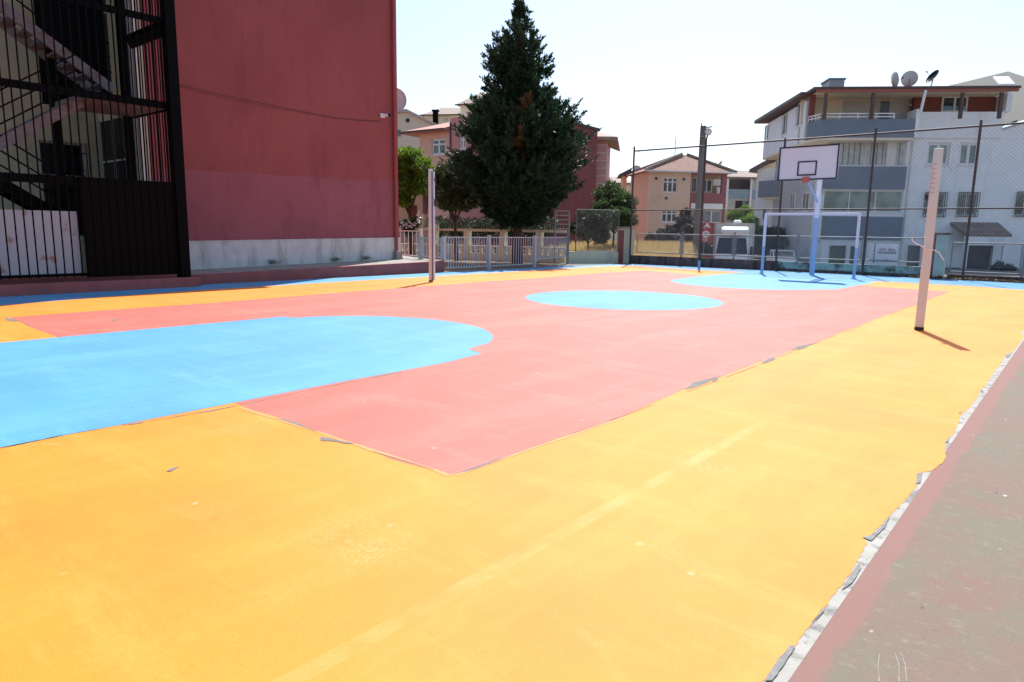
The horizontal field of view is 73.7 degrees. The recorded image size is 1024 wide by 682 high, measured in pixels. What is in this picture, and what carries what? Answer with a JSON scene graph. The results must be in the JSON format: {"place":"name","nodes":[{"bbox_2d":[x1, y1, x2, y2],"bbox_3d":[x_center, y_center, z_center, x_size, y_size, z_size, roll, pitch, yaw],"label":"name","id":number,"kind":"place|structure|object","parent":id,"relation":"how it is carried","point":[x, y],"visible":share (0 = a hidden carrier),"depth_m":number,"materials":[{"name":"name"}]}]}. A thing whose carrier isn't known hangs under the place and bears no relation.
{"place":"outdoors","nodes":[
{"label":"outdoors","id":0,"kind":"place"},
{"bbox_2d":[201,263,623,284],"bbox_3d":[1.398,0.074,8.104,26.200,0.001,38.000,9,12,40],"label":"court base","id":1,"kind":"object","parent":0,"point":[565,264],"visible":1,"depth_m":25.39,"materials":[{"name":"concrete"}]},
{"bbox_2d":[445,235,490,269],"bbox_3d":[-1.438,-2.929,22.716,0.110,1.170,2.105,9,12,40],"label":"railing panel","id":2,"kind":"object","parent":1,"relation":"on","point":[488,251],"visible":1,"depth_m":22.91,"materials":[{"name":"grey paint"}]},
{"bbox_2d":[491,236,536,266],"bbox_3d":[0.068,-3.204,24.546,0.111,1.170,2.537,8,12,39],"label":"railing panel","id":3,"kind":"object","parent":1,"relation":"on","point":[534,247],"visible":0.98,"depth_m":24.73,"materials":[{"name":"grey paint"}]},
{"bbox_2d":[536,235,567,263],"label":"railing panel","id":4,"kind":"object","parent":1,"relation":"on","point":[556,247],"visible":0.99,"depth_m":27.05,"materials":[{"name":"grey paint"}]},
{"bbox_2d":[554,210,569,262],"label":"rung gate","id":5,"kind":"structure","parent":1,"relation":"on","point":[568,228],"depth_m":28.17,"materials":[{"name":"metal"}]},
{"bbox_2d":[569,251,617,262],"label":"sage low wall","id":6,"kind":"structure","parent":1,"relation":"on","point":[593,257],"depth_m":29.14,"materials":[{"name":"green paint"}]},
{"bbox_2d":[575,209,619,251],"bbox_3d":[3.641,-4.701,29.092,1.980,1.774,0.044,-2,10,-16],"label":"panel","id":7,"kind":"object","parent":6,"relation":"on","point":[597,229],"visible":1,"depth_m":29.07,"materials":[{"name":"metal"}]},
{"bbox_2d":[636,232,682,256],"bbox_3d":[6.139,-3.880,28.531,2.135,1.400,0.070,9,12,40],"label":"panel","id":8,"kind":"object","parent":1,"relation":"on","point":[680,240],"visible":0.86,"depth_m":28.37,"materials":[{"name":"metal"}]},
{"bbox_2d":[682,232,735,258],"bbox_3d":[7.795,-3.631,27.142,2.185,1.400,0.070,9,12,40],"label":"panel","id":9,"kind":"object","parent":1,"relation":"on","point":[733,245],"visible":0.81,"depth_m":26.96,"materials":[{"name":"metal"}]},
{"bbox_2d":[735,233,799,261],"bbox_3d":[9.546,-3.367,25.674,2.385,1.400,0.070,9,12,40],"label":"panel","id":10,"kind":"object","parent":1,"relation":"on","point":[795,253],"visible":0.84,"depth_m":25.50,"materials":[{"name":"metal"}]},
{"bbox_2d":[798,235,864,263],"bbox_3d":[11.296,-3.104,24.206,2.185,1.400,0.070,9,12,40],"label":"panel","id":11,"kind":"object","parent":1,"relation":"on","point":[843,237],"visible":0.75,"depth_m":24.06,"materials":[{"name":"metal"}]},
{"bbox_2d":[865,237,923,262],"bbox_3d":[12.838,-2.872,22.913,1.835,1.400,0.070,9,12,40],"label":"panel","id":12,"kind":"object","parent":1,"relation":"on","point":[895,249],"visible":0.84,"depth_m":22.86,"materials":[{"name":"metal"}]},
{"bbox_2d":[868,244,897,263],"bbox_3d":[12.603,-2.968,23.198,0.876,0.652,0.035,9,12,40],"label":"lettered board","id":13,"kind":"object","parent":12,"relation":"attached to","point":[886,251],"visible":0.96,"depth_m":23.17,"materials":[{"name":"white plastic"}]},
{"bbox_2d":[949,242,1023,276],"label":"panel","id":14,"kind":"object","parent":1,"relation":"on","point":[1021,268],"visible":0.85,"depth_m":21.15,"materials":[{"name":"metal"}]},
{"bbox_2d":[397,109,437,189],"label":"cream gable house","id":15,"kind":"structure","parent":0,"point":[407,119],"depth_m":63.42,"materials":[{"name":"paint"}]},
{"bbox_2d":[419,108,459,123],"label":"cream house","id":16,"kind":"structure","parent":0,"point":[445,115],"depth_m":78.71,"materials":[{"name":"beige paint"}]},
{"bbox_2d":[432,109,438,123],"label":"roof chimney","id":17,"kind":"object","parent":16,"relation":"on","point":[435,115],"visible":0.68,"depth_m":76.47,"materials":[{"name":"black metal"}]},
{"bbox_2d":[455,93,485,116],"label":"ochre house","id":18,"kind":"structure","parent":0,"point":[463,109],"depth_m":67.16,"materials":[{"name":"beige concrete"}]},
{"bbox_2d":[401,217,566,262],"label":"beige garden wall","id":19,"kind":"structure","parent":0,"point":[503,233],"depth_m":31.16,"materials":[{"name":"paint"}]},
{"bbox_2d":[424,249,560,270],"bbox_3d":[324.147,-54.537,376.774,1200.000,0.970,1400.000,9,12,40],"label":"ground","id":20,"kind":"structure","parent":0,"point":[476,268],"depth_m":27.58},
{"bbox_2d":[0,0,150,272],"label":"cream school building","id":21,"kind":"structure","parent":20,"relation":"on","point":[23,68],"depth_m":17.04,"materials":[{"name":"paint"}]},
{"bbox_2d":[39,140,86,239],"bbox_3d":[-11.564,-3.874,17.708,0.200,2.490,1.153,9,12,40],"label":"door","id":22,"kind":"structure","parent":21,"relation":"in","point":[49,161],"depth_m":17.74,"materials":[{"name":"black glass"}]},
{"bbox_2d":[103,0,112,93],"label":"window","id":23,"kind":"structure","parent":21,"relation":"in","point":[104,1],"depth_m":17.19,"materials":[{"name":"grey glass"}]},
{"bbox_2d":[98,116,126,178],"bbox_3d":[-10.284,-4.221,17.775,1.750,3.050,0.075,9,12,40],"label":"window","id":24,"kind":"structure","parent":21,"relation":"in","point":[107,122],"depth_m":17.72,"materials":[{"name":"grey glass"}]},
{"bbox_2d":[0,274,200,296],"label":"kerb plinth","id":25,"kind":"structure","parent":20,"relation":"on","point":[39,286],"depth_m":13.95,"materials":[{"name":"red paint"}]},
{"bbox_2d":[0,0,162,210],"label":"fire escape","id":26,"kind":"object","parent":25,"relation":"on","point":[29,130],"visible":0.74,"depth_m":14.81,"materials":[{"name":"grey metal"}]},
{"bbox_2d":[0,0,190,279],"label":"barred cage","id":27,"kind":"object","parent":25,"relation":"on","point":[131,227],"visible":1,"depth_m":14.02,"materials":[{"name":"black metal"}]},
{"bbox_2d":[140,0,401,269],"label":"red school building","id":28,"kind":"structure","parent":20,"relation":"on","point":[290,141],"depth_m":19.14,"materials":[{"name":"paint"}]},
{"bbox_2d":[397,88,406,112],"bbox_3d":[-3.891,-7.707,22.439,0.646,1.241,0.647,9,12,40],"label":"satellite dish","id":29,"kind":"object","parent":28,"relation":"attached to","point":[401,100],"visible":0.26,"depth_m":22.48,"materials":[{"name":"metal"}]},
{"bbox_2d":[191,256,443,283],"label":"raised platform","id":30,"kind":"structure","parent":20,"relation":"on","point":[408,265],"depth_m":18.55,"materials":[{"name":"red paint"}]},
{"bbox_2d":[268,255,370,264],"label":"wall weeds","id":31,"kind":"object","parent":30,"relation":"on","point":[275,262],"depth_m":20.55,"materials":[{"name":"green plant"}]},
{"bbox_2d":[399,229,421,256],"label":"railing panel","id":32,"kind":"object","parent":30,"relation":"on","point":[420,232],"visible":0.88,"depth_m":23.12,"materials":[{"name":"white paint"}]},
{"bbox_2d":[418,236,445,261],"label":"railing panel","id":33,"kind":"object","parent":30,"relation":"on","point":[442,248],"visible":0.72,"depth_m":22.12,"materials":[{"name":"grey paint"}]},
{"bbox_2d":[399,211,423,239],"bbox_3d":[-4.523,-4.710,30.563,1.325,2.187,0.954,1,9,3],"label":"rose bush","id":34,"kind":"object","parent":20,"relation":"on","point":[412,223],"visible":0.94,"depth_m":30.41,"materials":[{"name":"pink plant"}]},
{"bbox_2d":[398,193,428,250],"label":"garden outhouse","id":35,"kind":"structure","parent":20,"relation":"on","point":[421,204],"depth_m":39.55,"materials":[{"name":"beige paint"}]},
{"bbox_2d":[398,146,434,256],"bbox_3d":[-5.175,-6.628,32.473,3.309,5.354,2.238,2,9,7],"label":"broadleaf tree","id":36,"kind":"object","parent":20,"relation":"on","point":[411,178],"visible":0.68,"depth_m":31.78,"materials":[{"name":"green plant"}]},
{"bbox_2d":[399,116,483,249],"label":"pink house","id":37,"kind":"structure","parent":20,"relation":"on","point":[435,140],"depth_m":48.92,"materials":[{"name":"pink paint"}]},
{"bbox_2d":[431,138,445,155],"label":"window","id":38,"kind":"structure","parent":37,"relation":"in","point":[438,145],"depth_m":49.12,"materials":[{"name":"white glass"}]},
{"bbox_2d":[458,136,465,149],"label":"window","id":39,"kind":"structure","parent":37,"relation":"in","point":[462,139],"depth_m":47.83,"materials":[{"name":"white glass"}]},
{"bbox_2d":[425,160,480,260],"bbox_3d":[-2.496,-5.814,29.916,2.630,4.636,1.656,1,9,2],"label":"broadleaf tree","id":40,"kind":"object","parent":20,"relation":"on","point":[449,198],"visible":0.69,"depth_m":29.40,"materials":[{"name":"green plant"}]},
{"bbox_2d":[423,215,560,243],"bbox_3d":[-1.001,-5.489,33.522,6.823,1.573,1.567,1,9,0],"label":"hedge","id":41,"kind":"object","parent":20,"relation":"on","point":[478,226],"visible":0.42,"depth_m":33.35,"materials":[{"name":"green plant"}]},
{"bbox_2d":[0,266,1023,681],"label":"yellow court","id":42,"kind":"object","parent":20,"relation":"on","point":[718,530],"visible":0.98,"depth_m":3.11,"materials":[{"name":"paint"}]},
{"bbox_2d":[2,371,400,447],"bbox_3d":[-2.047,0.472,5.303,0.119,0.001,3.170,9,12,40],"label":"bare asphalt joint","id":43,"kind":"object","parent":42,"relation":"on","point":[210,410],"visible":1,"depth_m":5.04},
{"bbox_2d":[0,316,492,446],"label":"blue lane","id":44,"kind":"structure","parent":42,"relation":"on","point":[56,386],"depth_m":6.77,"materials":[{"name":"paint"}]},
{"bbox_2d":[239,407,450,475],"bbox_3d":[-1.195,0.622,4.460,2.194,0.001,0.043,8,12,38],"label":"overlap paint strip","id":45,"kind":"object","parent":42,"relation":"on","point":[340,439],"visible":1,"depth_m":4.38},
{"bbox_2d":[428,169,436,281],"bbox_3d":[-2.015,-2.920,17.345,0.208,2.826,0.120,2,9,5],"label":"volleyball post","id":46,"kind":"object","parent":42,"relation":"on","point":[432,201],"visible":1,"depth_m":17.30,"materials":[{"name":"metal"}]},
{"bbox_2d":[10,271,948,473],"bbox_3d":[2.138,-0.887,14.065,9.837,0.001,19.158,9,12,40],"label":"coral court","id":47,"kind":"object","parent":42,"relation":"on","point":[533,374],"visible":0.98,"depth_m":7.99,"materials":[{"name":"paint"}]},
{"bbox_2d":[5,317,812,470],"bbox_3d":[-2.139,0.262,6.589,11.195,0.001,5.580,2,9,8],"label":"bare asphalt patch","id":48,"kind":"object","parent":47,"relation":"on","point":[696,384],"visible":1,"depth_m":6.25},
{"bbox_2d":[12,295,939,472],"bbox_3d":[0.830,-0.819,13.517,11.125,0.001,16.598,9,12,40],"label":"bare asphalt patch","id":49,"kind":"object","parent":47,"relation":"on","point":[475,467],"visible":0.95,"depth_m":4.74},
{"bbox_2d":[525,290,722,309],"bbox_3d":[2.242,-0.856,13.878,3.934,0.001,3.940,9,12,40],"label":"blue centre circle","id":50,"kind":"object","parent":47,"relation":"on","point":[619,300],"visible":1,"depth_m":13.61,"materials":[{"name":"paint"}]},
{"bbox_2d":[671,271,886,289],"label":"blue far lane","id":51,"kind":"structure","parent":47,"relation":"on","point":[767,280],"depth_m":19.71,"materials":[{"name":"paint"}]},
{"bbox_2d":[777,143,839,274],"bbox_3d":[9.656,-4.146,22.051,1.800,4.060,1.663,9,12,40],"label":"basketball hoop","id":52,"kind":"object","parent":51,"relation":"on","point":[808,163],"visible":1,"depth_m":21.40,"materials":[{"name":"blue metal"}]},
{"bbox_2d":[759,213,860,278],"bbox_3d":[9.568,-3.111,22.041,3.020,2.018,0.140,9,12,40],"label":"football goal","id":53,"kind":"object","parent":51,"relation":"on","point":[856,243],"visible":1,"depth_m":21.66,"materials":[{"name":"white metal"}]},
{"bbox_2d":[455,417,625,475],"bbox_3d":[0.255,0.652,4.404,0.033,0.001,1.692,9,12,41],"label":"overlap paint strip","id":54,"kind":"object","parent":42,"relation":"on","point":[461,473],"visible":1,"depth_m":4.37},
{"bbox_2d":[765,354,1010,679],"bbox_3d":[3.297,0.590,5.048,0.075,0.001,7.843,8,12,39],"label":"worn asphalt edge","id":55,"kind":"object","parent":42,"relation":"on","point":[778,665],"visible":1,"depth_m":2.46,"materials":[{"name":"asphalt"}]},
{"bbox_2d":[912,148,943,329],"bbox_3d":[5.926,-1.424,9.703,0.442,2.546,0.151,9,12,40],"label":"volleyball post","id":56,"kind":"object","parent":42,"relation":"on","point":[933,195],"visible":1,"depth_m":9.66,"materials":[{"name":"metal"}]},
{"bbox_2d":[0,264,1023,304],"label":"blue surround","id":57,"kind":"object","parent":20,"relation":"on","point":[9,300],"visible":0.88,"depth_m":18.58,"materials":[{"name":"paint"}]},
{"bbox_2d":[698,128,711,267],"bbox_3d":[7.349,-5.508,26.520,0.242,5.292,0.534,-6,12,-38],"label":"floodlight post","id":58,"kind":"object","parent":57,"relation":"on","point":[708,131],"visible":1,"depth_m":26.41,"materials":[{"name":"metal"}]},
{"bbox_2d":[629,120,1023,279],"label":"ball fence","id":59,"kind":"object","parent":57,"relation":"on","point":[980,126],"visible":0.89,"depth_m":23.27,"materials":[{"name":"metal"}]},
{"bbox_2d":[930,233,952,278],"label":"teal gate pillar","id":60,"kind":"structure","parent":57,"relation":"on","point":[937,268],"depth_m":21.95,"materials":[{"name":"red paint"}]},
{"bbox_2d":[909,275,1023,282],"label":"leaf litter","id":61,"kind":"object","parent":57,"relation":"on","point":[978,279],"visible":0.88,"depth_m":21.25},
{"bbox_2d":[439,0,601,263],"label":"conifer tree","id":62,"kind":"object","parent":20,"relation":"on","point":[516,173],"visible":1,"depth_m":26.86,"materials":[{"name":"green plant"}]},
{"bbox_2d":[484,123,619,252],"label":"dark red house","id":63,"kind":"structure","parent":20,"relation":"on","point":[597,173],"depth_m":44.48,"materials":[{"name":"paint"}]},
{"bbox_2d":[570,206,612,248],"bbox_3d":[3.630,-5.048,32.219,1.860,2.616,2.780,-1,9,-8],"label":"bush","id":64,"kind":"object","parent":20,"relation":"on","point":[601,233],"visible":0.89,"depth_m":31.32,"materials":[{"name":"green plant"}]},
{"bbox_2d":[589,178,638,247],"bbox_3d":[5.152,-6.186,34.466,2.513,4.185,3.732,-2,10,-19],"label":"tree","id":65,"kind":"object","parent":20,"relation":"on","point":[619,199],"visible":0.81,"depth_m":33.91,"materials":[{"name":"green plant"}]},
{"bbox_2d":[530,238,698,257],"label":"dry grass","id":66,"kind":"structure","parent":20,"relation":"on","point":[583,246],"depth_m":32.69,"materials":[{"name":"plant"}]},
{"bbox_2d":[616,227,635,263],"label":"striped gate pillar","id":67,"kind":"structure","parent":20,"relation":"on","point":[623,241],"depth_m":29.42,"materials":[{"name":"beige paint"}]},
{"bbox_2d":[644,207,711,253],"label":"bush","id":68,"kind":"object","parent":20,"relation":"on","point":[685,216],"visible":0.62,"depth_m":43.94,"materials":[{"name":"green plant"}]},
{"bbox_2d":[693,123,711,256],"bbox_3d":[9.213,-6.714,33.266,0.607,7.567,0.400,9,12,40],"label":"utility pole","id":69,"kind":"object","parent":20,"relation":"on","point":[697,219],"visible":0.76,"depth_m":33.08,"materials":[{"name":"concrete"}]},
{"bbox_2d":[587,129,697,162],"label":"overhead wires","id":70,"kind":"object","parent":69,"relation":"attached to","point":[645,145],"visible":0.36,"depth_m":36.23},
{"bbox_2d":[702,220,711,257],"bbox_3d":[9.268,-4.297,32.672,0.520,2.987,0.084,3,10,15],"label":"road sign post","id":71,"kind":"object","parent":20,"relation":"on","point":[706,225],"visible":0.59,"depth_m":32.51,"materials":[{"name":"metal"}]},
{"bbox_2d":[710,220,754,259],"bbox_3d":[11.595,-4.764,35.661,1.998,3.018,5.768,4,10,20],"label":"van","id":72,"kind":"object","parent":20,"relation":"on","point":[739,230],"visible":0.48,"depth_m":33.41,"materials":[{"name":"white paint"}]},
{"bbox_2d":[725,204,760,225],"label":"vine shrub","id":73,"kind":"object","parent":20,"relation":"on","point":[742,216],"visible":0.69,"depth_m":48.65,"materials":[{"name":"green plant"}]},
{"bbox_2d":[749,160,779,257],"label":"grey balcony house","id":74,"kind":"structure","parent":20,"relation":"on","point":[775,192],"depth_m":45.35,"materials":[{"name":"white paint"}]},
{"bbox_2d":[753,225,788,258],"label":"garden hedge","id":75,"kind":"object","parent":20,"relation":"on","point":[759,228],"visible":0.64,"depth_m":41.21,"materials":[{"name":"green plant"}]},
{"bbox_2d":[766,249,795,261],"bbox_3d":[14.967,-4.301,37.927,1.255,1.475,3.708,3,9,14],"label":"white car","id":76,"kind":"object","parent":20,"relation":"on","point":[788,254],"visible":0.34,"depth_m":37.24,"materials":[{"name":"metal"}]},
{"bbox_2d":[754,71,1023,268],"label":"white apartment block","id":77,"kind":"structure","parent":20,"relation":"on","point":[832,107],"depth_m":34.66,"materials":[{"name":"grey paint"}]},
{"bbox_2d":[764,124,768,140],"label":"window","id":78,"kind":"structure","parent":77,"relation":"in","point":[767,126],"depth_m":43.39,"materials":[{"name":"white glass"}]},
{"bbox_2d":[779,112,787,137],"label":"window","id":79,"kind":"structure","parent":77,"relation":"in","point":[785,117],"depth_m":39.30,"materials":[{"name":"white glass"}]},
{"bbox_2d":[789,193,795,211],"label":"window","id":80,"kind":"structure","parent":77,"relation":"in","point":[793,197],"depth_m":40.79,"materials":[{"name":"grey glass"}]},
{"bbox_2d":[793,99,806,128],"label":"window","id":81,"kind":"structure","parent":77,"relation":"in","point":[798,114],"depth_m":36.82,"materials":[{"name":"white glass"}]},
{"bbox_2d":[801,192,810,211],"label":"window","id":82,"kind":"structure","parent":77,"relation":"in","point":[807,200],"depth_m":38.27,"materials":[{"name":"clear glass"}]},
{"bbox_2d":[828,245,844,262],"bbox_3d":[16.984,-4.135,35.889,0.821,1.757,0.060,2,9,6],"label":"door","id":83,"kind":"structure","parent":77,"relation":"in","point":[833,253],"depth_m":35.79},
{"bbox_2d":[821,190,902,213],"bbox_3d":[18.032,-7.151,35.140,3.991,1.152,0.220,2,9,6],"label":"window","id":84,"kind":"structure","parent":77,"relation":"in","point":[842,195],"depth_m":35.19,"materials":[{"name":"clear glass"}]},
{"bbox_2d":[827,142,906,166],"bbox_3d":[18.028,-9.528,34.748,3.949,1.347,0.200,2,9,6],"label":"window","id":85,"kind":"structure","parent":77,"relation":"in","point":[845,149],"depth_m":34.76,"materials":[{"name":"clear glass"}]},
{"bbox_2d":[879,101,889,118],"bbox_3d":[19.378,-11.410,35.610,0.438,2.145,0.028,2,9,6],"label":"terrace door","id":86,"kind":"structure","parent":77,"relation":"in","point":[884,108],"depth_m":35.49,"materials":[{"name":"blue paint"}]},
{"bbox_2d":[891,71,903,85],"bbox_3d":[19.115,-12.935,34.006,0.595,0.946,0.602,9,12,40],"label":"satellite dish","id":87,"kind":"object","parent":77,"relation":"on","point":[894,78],"visible":0.91,"depth_m":33.91,"materials":[{"name":"grey metal"}]},
{"bbox_2d":[901,71,917,85],"bbox_3d":[19.791,-12.929,33.976,0.596,0.967,0.591,-4,10,-27],"label":"satellite dish","id":88,"kind":"object","parent":77,"relation":"on","point":[910,78],"visible":0.94,"depth_m":33.89,"materials":[{"name":"grey metal"}]},
{"bbox_2d":[906,245,918,265],"bbox_3d":[20.733,-4.050,35.503,0.617,1.819,0.060,2,9,6],"label":"door","id":89,"kind":"structure","parent":77,"relation":"in","point":[912,249],"depth_m":35.40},
{"bbox_2d":[926,70,938,85],"bbox_3d":[20.821,-12.920,33.856,0.581,1.010,0.581,9,12,40],"label":"satellite dish","id":90,"kind":"object","parent":77,"relation":"on","point":[932,76],"visible":0.98,"depth_m":33.88,"materials":[{"name":"black metal"}]},
{"bbox_2d":[921,192,947,216],"bbox_3d":[21.497,-6.939,34.759,1.182,1.255,0.310,2,9,6],"label":"window","id":91,"kind":"structure","parent":77,"relation":"in","point":[941,196],"depth_m":34.76,"materials":[{"name":"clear glass"}]},
{"bbox_2d":[925,143,949,166],"bbox_3d":[21.465,-9.387,34.415,1.201,1.180,0.220,2,9,6],"label":"window","id":92,"kind":"structure","parent":77,"relation":"in","point":[930,152],"depth_m":34.44,"materials":[{"name":"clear glass"}]},
{"bbox_2d":[940,97,968,111],"bbox_3d":[22.424,-12.003,34.598,1.239,0.769,0.075,2,9,6],"label":"window","id":93,"kind":"structure","parent":77,"relation":"in","point":[948,104],"depth_m":34.60,"materials":[{"name":"clear glass"}]},
{"bbox_2d":[957,143,978,166],"bbox_3d":[22.906,-9.346,34.268,1.042,1.175,0.220,2,9,6],"label":"window","id":94,"kind":"structure","parent":77,"relation":"in","point":[965,151],"depth_m":34.31,"materials":[{"name":"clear glass"}]},
{"bbox_2d":[955,192,980,216],"bbox_3d":[23.059,-6.907,34.598,1.112,1.249,0.310,2,9,6],"label":"window","id":95,"kind":"structure","parent":77,"relation":"in","point":[963,196],"depth_m":34.60,"materials":[{"name":"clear glass"}]},
{"bbox_2d":[966,245,990,267],"bbox_3d":[23.935,-3.994,35.181,1.211,1.903,0.040,2,9,6],"label":"door","id":96,"kind":"structure","parent":77,"relation":"in","point":[978,256],"depth_m":35.10,"materials":[{"name":"black paint"}]},
{"bbox_2d":[1012,191,1023,216],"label":"window","id":97,"kind":"structure","parent":77,"relation":"in","point":[1020,214],"depth_m":34.37,"materials":[{"name":"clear glass"}]},
{"bbox_2d":[788,341,1023,681],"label":"side court","id":98,"kind":"object","parent":20,"relation":"on","point":[936,593],"visible":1,"depth_m":2.71,"materials":[{"name":"concrete"}]},
{"bbox_2d":[762,330,1023,681],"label":"white side line","id":99,"kind":"object","parent":98,"relation":"on","point":[806,642],"visible":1,"depth_m":2.84,"materials":[{"name":"paint"}]},
{"bbox_2d":[607,177,630,241],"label":"house","id":100,"kind":"structure","parent":0,"point":[628,185],"depth_m":84.07,"materials":[{"name":"beige paint"}]},
{"bbox_2d":[616,138,737,257],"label":"peach house","id":101,"kind":"structure","parent":0,"point":[685,181],"depth_m":55.93,"materials":[{"name":"paint"}]},
{"bbox_2d":[661,211,676,222],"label":"window","id":102,"kind":"structure","parent":101,"relation":"in","point":[666,214],"depth_m":55.90,"materials":[{"name":"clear glass"}]},
{"bbox_2d":[662,177,677,193],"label":"window","id":103,"kind":"structure","parent":101,"relation":"in","point":[670,179],"depth_m":55.50,"materials":[{"name":"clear glass"}]},
{"bbox_2d":[691,177,696,192],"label":"window","id":104,"kind":"structure","parent":101,"relation":"in","point":[694,179],"depth_m":57.24,"materials":[{"name":"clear glass"}]},
{"bbox_2d":[692,210,721,222],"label":"window","id":105,"kind":"structure","parent":101,"relation":"in","point":[707,214],"depth_m":56.43,"materials":[{"name":"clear glass"}]},
{"bbox_2d":[704,179,711,192],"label":"window","id":106,"kind":"structure","parent":101,"relation":"in","point":[708,187],"depth_m":57.43,"materials":[{"name":"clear glass"}]},
{"bbox_2d":[396,0,1023,180],"label":"sky","id":107,"kind":"structure","parent":0,"point":[644,71],"materials":[{"name":"white"}]},
{"bbox_2d":[718,170,756,222],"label":"blue grey house","id":108,"kind":"structure","parent":0,"point":[737,179],"depth_m":62.80,"materials":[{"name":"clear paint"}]},
{"bbox_2d":[630,255,1023,282],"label":"stained low wall","id":109,"kind":"structure","parent":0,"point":[874,270],"depth_m":24.96,"materials":[{"name":"concrete"}]},
{"bbox_2d":[753,257,1023,277],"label":"street","id":110,"kind":"structure","parent":0,"point":[947,271],"depth_m":31.54,"materials":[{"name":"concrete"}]},
{"bbox_2d":[990,260,1016,270],"bbox_3d":[23.611,-3.503,32.796,1.342,0.789,0.858,0,9,-4],"label":"planter shrub","id":111,"kind":"object","parent":110,"relation":"on","point":[1002,266],"visible":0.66,"depth_m":32.67,"materials":[{"name":"green plant"}]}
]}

